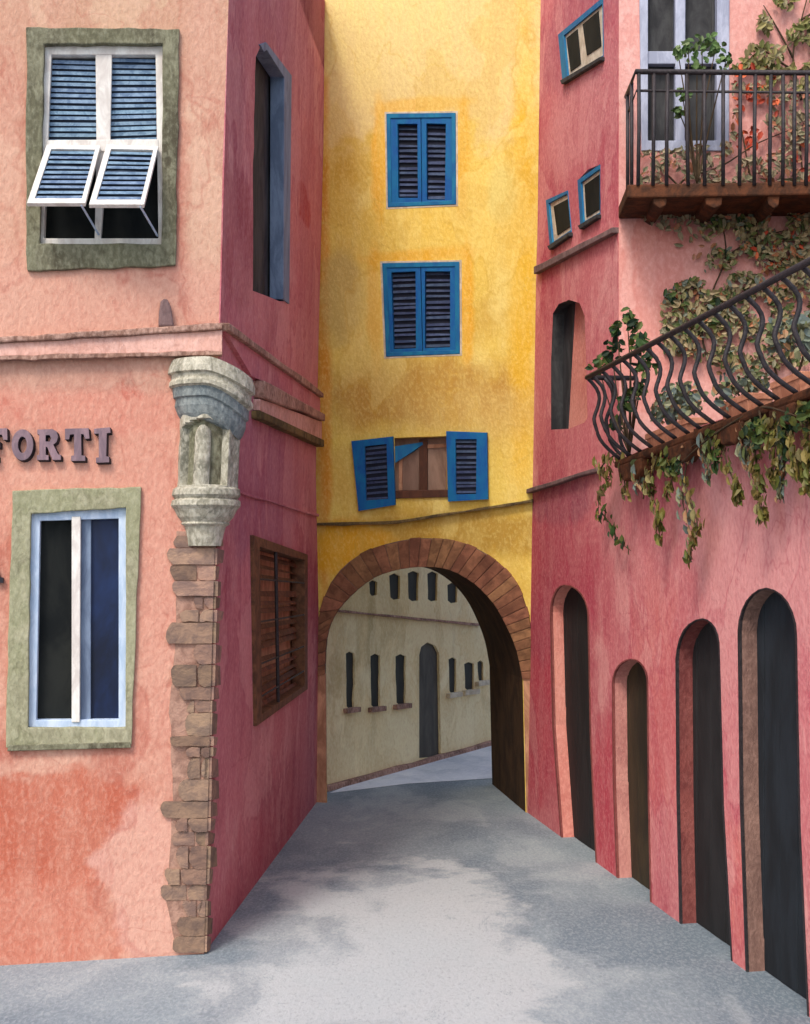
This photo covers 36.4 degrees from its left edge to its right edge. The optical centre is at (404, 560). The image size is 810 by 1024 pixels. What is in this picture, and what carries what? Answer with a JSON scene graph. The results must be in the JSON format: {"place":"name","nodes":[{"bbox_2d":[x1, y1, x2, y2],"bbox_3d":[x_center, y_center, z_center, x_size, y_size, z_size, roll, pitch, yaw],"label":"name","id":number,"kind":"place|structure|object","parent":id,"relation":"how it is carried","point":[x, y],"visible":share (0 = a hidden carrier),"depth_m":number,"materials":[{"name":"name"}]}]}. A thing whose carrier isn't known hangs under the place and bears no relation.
{"place":"outdoors","nodes":[
{"label":"outdoors","id":0,"kind":"place"},
{"bbox_2d":[0,778,809,1023],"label":"street","id":1,"kind":"structure","parent":0,"point":[479,901],"depth_m":7.09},
{"bbox_2d":[0,0,324,965],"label":"corner house","id":2,"kind":"structure","parent":1,"relation":"on","point":[160,202],"depth_m":6.95,"materials":[{"name":"paint"}]},
{"bbox_2d":[0,427,112,464],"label":"raised lettering","id":3,"kind":"object","parent":2,"relation":"attached to","point":[77,434],"visible":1,"depth_m":6.82},
{"bbox_2d":[6,487,140,750],"bbox_3d":[-1.853,0.320,6.921,0.729,1.462,0.154,0,0,-11],"label":"window","id":4,"kind":"structure","parent":2,"relation":"in","point":[74,560],"depth_m":6.91,"materials":[{"name":"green stone"}]},
{"bbox_2d":[25,27,178,271],"bbox_3d":[-1.690,-2.295,6.844,0.832,1.400,0.470,0,0,0],"label":"window","id":5,"kind":"structure","parent":2,"relation":"in","point":[101,178],"depth_m":6.90,"materials":[{"name":"white wood"}]},
{"bbox_2d":[252,42,291,303],"bbox_3d":[-1.049,-2.727,8.536,0.361,2.357,2.010,0,0,5],"label":"window","id":6,"kind":"structure","parent":2,"relation":"in","point":[273,82],"depth_m":8.80,"materials":[{"name":"grey paint"}]},
{"bbox_2d":[250,535,307,725],"bbox_3d":[-1.015,0.482,9.319,0.261,1.339,2.818,0,0,4],"label":"window","id":7,"kind":"structure","parent":2,"relation":"in","point":[279,573],"depth_m":9.33,"materials":[{"name":"brown wood"}]},
{"bbox_2d":[326,567,490,791],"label":"beige house","id":8,"kind":"structure","parent":1,"relation":"on","point":[407,675],"depth_m":13.24,"materials":[{"name":"paint"}]},
{"bbox_2d":[343,652,360,713],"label":"window","id":9,"kind":"structure","parent":8,"relation":"in","point":[349,656],"depth_m":12.37,"materials":[{"name":"black glass"}]},
{"bbox_2d":[369,581,374,594],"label":"window","id":10,"kind":"structure","parent":8,"relation":"in","point":[371,584],"depth_m":12.75,"materials":[{"name":"black glass"}]},
{"bbox_2d":[368,654,386,712],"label":"window","id":11,"kind":"structure","parent":8,"relation":"in","point":[374,658],"depth_m":12.78,"materials":[{"name":"black glass"}]},
{"bbox_2d":[389,574,398,598],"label":"window","id":12,"kind":"structure","parent":8,"relation":"in","point":[394,586],"depth_m":13.12,"materials":[{"name":"black glass"}]},
{"bbox_2d":[393,654,411,709],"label":"window","id":13,"kind":"structure","parent":8,"relation":"in","point":[399,660],"depth_m":13.21,"materials":[{"name":"black glass"}]},
{"bbox_2d":[408,571,416,600],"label":"window","id":14,"kind":"structure","parent":8,"relation":"in","point":[412,576],"depth_m":13.44,"materials":[{"name":"black glass"}]},
{"bbox_2d":[419,643,438,757],"bbox_3d":[0.222,1.564,13.753,0.070,1.391,0.631,0,0,31],"label":"door","id":15,"kind":"structure","parent":8,"relation":"in","point":[428,691],"depth_m":13.75,"materials":[{"name":"grey wood"}]},
{"bbox_2d":[427,572,435,600],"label":"window","id":16,"kind":"structure","parent":8,"relation":"in","point":[431,576],"depth_m":13.79,"materials":[{"name":"black glass"}]},
{"bbox_2d":[448,583,455,602],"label":"window","id":17,"kind":"structure","parent":8,"relation":"in","point":[451,587],"depth_m":14.19,"materials":[{"name":"black glass"}]},
{"bbox_2d":[446,658,462,697],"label":"window","id":18,"kind":"structure","parent":8,"relation":"in","point":[452,694],"depth_m":14.19,"materials":[{"name":"beige paint"}]},
{"bbox_2d":[462,662,479,695],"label":"window","id":19,"kind":"structure","parent":8,"relation":"in","point":[467,666],"depth_m":14.52,"materials":[{"name":"beige paint"}]},
{"bbox_2d":[475,661,489,685],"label":"window","id":20,"kind":"structure","parent":8,"relation":"in","point":[481,682],"depth_m":14.77,"materials":[{"name":"beige paint"}]},
{"bbox_2d":[316,0,540,812],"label":"yellow house","id":21,"kind":"structure","parent":1,"relation":"on","point":[426,346],"depth_m":10.71,"materials":[{"name":"paint"}]},
{"bbox_2d":[351,431,488,510],"bbox_3d":[0.164,-0.792,10.982,1.221,0.711,0.411,0,0,14],"label":"window","id":22,"kind":"structure","parent":21,"relation":"in","point":[418,468],"depth_m":10.91,"materials":[{"name":"blue wood"}]},
{"bbox_2d":[380,260,461,358],"bbox_3d":[0.156,-2.189,10.758,0.725,0.839,0.189,0,0,14],"label":"window","id":23,"kind":"structure","parent":21,"relation":"in","point":[422,300],"depth_m":10.73,"materials":[{"name":"paint"}]},
{"bbox_2d":[385,111,457,208],"bbox_3d":[0.153,-3.444,10.627,0.648,0.833,0.187,0,0,14],"label":"window","id":24,"kind":"structure","parent":21,"relation":"in","point":[421,147],"depth_m":10.60,"materials":[{"name":"paint"}]},
{"bbox_2d":[526,0,809,1016],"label":"pink house","id":25,"kind":"structure","parent":1,"relation":"on","point":[668,768],"depth_m":8.38,"materials":[{"name":"pink paint"}]},
{"bbox_2d":[546,190,572,249],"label":"window","id":26,"kind":"structure","parent":25,"relation":"in","point":[558,207],"depth_m":9.81,"materials":[{"name":"paint"}]},
{"bbox_2d":[550,584,596,862],"bbox_3d":[1.421,1.188,9.694,0.273,2.125,1.627,0,0,-10],"label":"door","id":27,"kind":"structure","parent":25,"relation":"in","point":[575,610],"depth_m":9.83,"materials":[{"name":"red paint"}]},
{"bbox_2d":[563,302,587,428],"bbox_3d":[1.425,-1.565,9.692,0.138,1.404,1.524,0,0,-10],"label":"window","id":28,"kind":"structure","parent":25,"relation":"in","point":[574,347],"depth_m":9.81,"materials":[{"name":"paint"}]},
{"bbox_2d":[558,0,604,83],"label":"window","id":29,"kind":"structure","parent":25,"relation":"in","point":[581,44],"depth_m":9.18,"materials":[{"name":"paint"}]},
{"bbox_2d":[577,165,600,229],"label":"window","id":30,"kind":"structure","parent":25,"relation":"in","point":[589,184],"depth_m":9.07,"materials":[{"name":"paint"}]},
{"bbox_2d":[592,448,621,521],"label":"trailing plant","id":31,"kind":"object","parent":25,"relation":"hanging from","point":[602,472],"visible":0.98,"depth_m":8.45,"materials":[{"name":"green plant"}]},
{"bbox_2d":[596,503,630,554],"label":"trailing plant","id":32,"kind":"object","parent":31,"relation":"hanging from","point":[612,533],"visible":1,"depth_m":8.43,"materials":[{"name":"green plant"}]},
{"bbox_2d":[585,307,657,452],"bbox_3d":[1.423,-1.149,7.930,0.241,0.910,0.975,0,0,-10],"label":"bush","id":33,"kind":"object","parent":25,"relation":"on","point":[629,320],"visible":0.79,"depth_m":7.83,"materials":[{"name":"green plant"}]},
{"bbox_2d":[614,452,631,501],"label":"trailing plant","id":34,"kind":"object","parent":25,"relation":"hanging from","point":[624,491],"visible":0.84,"depth_m":8.10,"materials":[{"name":"green plant"}]},
{"bbox_2d":[612,659,651,901],"bbox_3d":[1.654,1.432,8.439,0.266,1.637,1.091,0,0,-10],"label":"door","id":35,"kind":"structure","parent":25,"relation":"in","point":[637,679],"depth_m":8.56,"materials":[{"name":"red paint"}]},
{"bbox_2d":[630,459,643,495],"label":"trailing plant","id":36,"kind":"object","parent":25,"relation":"hanging from","point":[633,474],"visible":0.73,"depth_m":7.88,"materials":[{"name":"green plant"}]},
{"bbox_2d":[642,453,665,546],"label":"trailing plant","id":37,"kind":"object","parent":25,"relation":"hanging from","point":[659,515],"visible":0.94,"depth_m":7.60,"materials":[{"name":"green plant"}]},
{"bbox_2d":[660,445,678,501],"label":"trailing plant","id":38,"kind":"object","parent":25,"relation":"hanging from","point":[669,487],"visible":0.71,"depth_m":7.35,"materials":[{"name":"green plant"}]},
{"bbox_2d":[645,417,708,446],"bbox_3d":[1.679,-0.770,7.618,0.154,0.150,0.676,0,0,-10],"label":"planter","id":39,"kind":"object","parent":25,"relation":"on","point":[675,430],"visible":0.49,"depth_m":7.47,"materials":[{"name":"ceramic"}]},
{"bbox_2d":[650,381,708,424],"bbox_3d":[1.676,-0.952,7.601,0.260,0.293,0.713,0,0,0],"label":"potted plant","id":40,"kind":"object","parent":39,"relation":"on","point":[683,405],"visible":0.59,"depth_m":7.37,"materials":[{"name":"green plant"}]},
{"bbox_2d":[639,0,728,150],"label":"balcony door","id":41,"kind":"structure","parent":25,"relation":"in","point":[664,24],"depth_m":8.47,"materials":[{"name":"grey paint"}]},
{"bbox_2d":[675,445,696,563],"bbox_3d":[1.632,-0.330,7.109,0.118,0.709,0.251,0,0,0],"label":"trailing plant","id":42,"kind":"object","parent":25,"relation":"hanging from","point":[686,518],"visible":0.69,"depth_m":7.13,"materials":[{"name":"green plant"}]},
{"bbox_2d":[671,32,733,182],"bbox_3d":[1.950,-2.972,8.079,0.408,0.976,0.159,0,0,0],"label":"potted plant","id":43,"kind":"object","parent":25,"relation":"on","point":[679,52],"visible":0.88,"depth_m":8.08,"materials":[{"name":"green plant"}]},
{"bbox_2d":[675,618,732,960],"bbox_3d":[1.864,1.271,7.278,0.270,1.956,1.067,0,0,-10],"label":"door","id":44,"kind":"structure","parent":25,"relation":"in","point":[711,870],"depth_m":7.42,"materials":[{"name":"black wood"}]},
{"bbox_2d":[696,432,713,486],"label":"trailing plant","id":45,"kind":"object","parent":25,"relation":"hanging from","point":[709,472],"visible":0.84,"depth_m":6.87,"materials":[{"name":"green plant"}]},
{"bbox_2d":[704,428,722,474],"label":"trailing plant","id":46,"kind":"object","parent":25,"relation":"hanging from","point":[712,455],"visible":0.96,"depth_m":6.69,"materials":[{"name":"green plant"}]},
{"bbox_2d":[636,79,809,221],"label":"climbing vine","id":47,"kind":"object","parent":25,"relation":"attached to","point":[776,123],"visible":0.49,"depth_m":8.35,"materials":[{"name":"green plant"}]},
{"bbox_2d":[713,434,745,506],"bbox_3d":[1.727,-0.498,6.586,0.086,0.450,0.319,0,0,-8],"label":"trailing plant","id":48,"kind":"object","parent":25,"relation":"hanging from","point":[738,496],"visible":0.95,"depth_m":6.53,"materials":[{"name":"green plant"}]},
{"bbox_2d":[650,213,809,375],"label":"climbing vine","id":49,"kind":"object","parent":25,"relation":"attached to","point":[742,224],"visible":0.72,"depth_m":8.38,"materials":[{"name":"green plant"}]},
{"bbox_2d":[656,401,809,476],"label":"trailing plant","id":50,"kind":"object","parent":25,"relation":"on","point":[801,416],"visible":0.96,"depth_m":6.10,"materials":[{"name":"green plant"}]},
{"bbox_2d":[676,474,704,568],"bbox_3d":[1.627,-0.225,7.055,0.084,0.568,0.339,0,0,-4],"label":"trailing plant","id":51,"kind":"object","parent":50,"relation":"hanging from","point":[694,515],"visible":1,"depth_m":7.03,"materials":[{"name":"green plant"}]},
{"bbox_2d":[735,421,752,477],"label":"trailing plant","id":52,"kind":"object","parent":25,"relation":"hanging from","point":[743,454],"visible":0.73,"depth_m":6.41,"materials":[{"name":"green plant"}]},
{"bbox_2d":[720,393,772,419],"bbox_3d":[1.849,-0.820,6.681,0.154,0.133,0.338,0,0,-10],"label":"planter","id":53,"kind":"object","parent":25,"relation":"on","point":[744,402],"visible":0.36,"depth_m":6.54,"materials":[{"name":"ceramic"}]},
{"bbox_2d":[711,358,770,410],"bbox_3d":[1.821,-0.950,6.694,0.297,0.275,0.382,0,0,0],"label":"potted plant","id":54,"kind":"object","parent":53,"relation":"in","point":[745,382],"visible":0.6,"depth_m":6.67,"materials":[{"name":"green plant"}]},
{"bbox_2d":[744,419,768,527],"bbox_3d":[1.788,-0.448,6.281,0.100,0.588,0.228,0,0,0],"label":"trailing plant","id":55,"kind":"object","parent":25,"relation":"hanging from","point":[760,511],"visible":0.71,"depth_m":6.23,"materials":[{"name":"green plant"}]},
{"bbox_2d":[732,0,809,150],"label":"climbing vine","id":56,"kind":"object","parent":25,"relation":"attached to","point":[762,61],"visible":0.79,"depth_m":8.31,"materials":[{"name":"green plant"}]},
{"bbox_2d":[760,411,781,489],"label":"trailing plant","id":57,"kind":"object","parent":25,"relation":"hanging from","point":[771,475],"visible":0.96,"depth_m":6.02,"materials":[{"name":"green plant"}]},
{"bbox_2d":[737,588,808,1016],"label":"door","id":58,"kind":"structure","parent":25,"relation":"in","point":[784,933],"depth_m":6.54,"materials":[{"name":"black wood"}]},
{"bbox_2d":[773,418,790,502],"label":"trailing plant","id":59,"kind":"object","parent":25,"relation":"hanging from","point":[779,489],"visible":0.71,"depth_m":6.01,"materials":[{"name":"green plant"}]},
{"bbox_2d":[777,416,793,461],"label":"trailing plant","id":60,"kind":"object","parent":25,"relation":"hanging from","point":[780,432],"visible":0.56,"depth_m":5.96,"materials":[{"name":"green plant"}]},
{"bbox_2d":[771,416,803,483],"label":"trailing plant","id":61,"kind":"object","parent":25,"relation":"hanging from","point":[794,469],"visible":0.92,"depth_m":5.86,"materials":[{"name":"green plant"}]},
{"bbox_2d":[770,371,809,400],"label":"planter","id":62,"kind":"object","parent":25,"relation":"on","point":[793,381],"visible":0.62,"depth_m":6.05,"materials":[{"name":"ceramic"}]},
{"bbox_2d":[763,314,809,373],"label":"potted plant","id":63,"kind":"object","parent":62,"relation":"on","point":[786,339],"visible":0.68,"depth_m":6.09,"materials":[{"name":"green plant"}]},
{"bbox_2d":[796,400,809,497],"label":"trailing plant","id":64,"kind":"object","parent":25,"relation":"hanging from","point":[804,489],"visible":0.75,"depth_m":5.76,"materials":[{"name":"green plant"}]},
{"bbox_2d":[330,746,491,792],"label":"pavement","id":65,"kind":"structure","parent":0,"point":[474,764],"depth_m":12.98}
]}

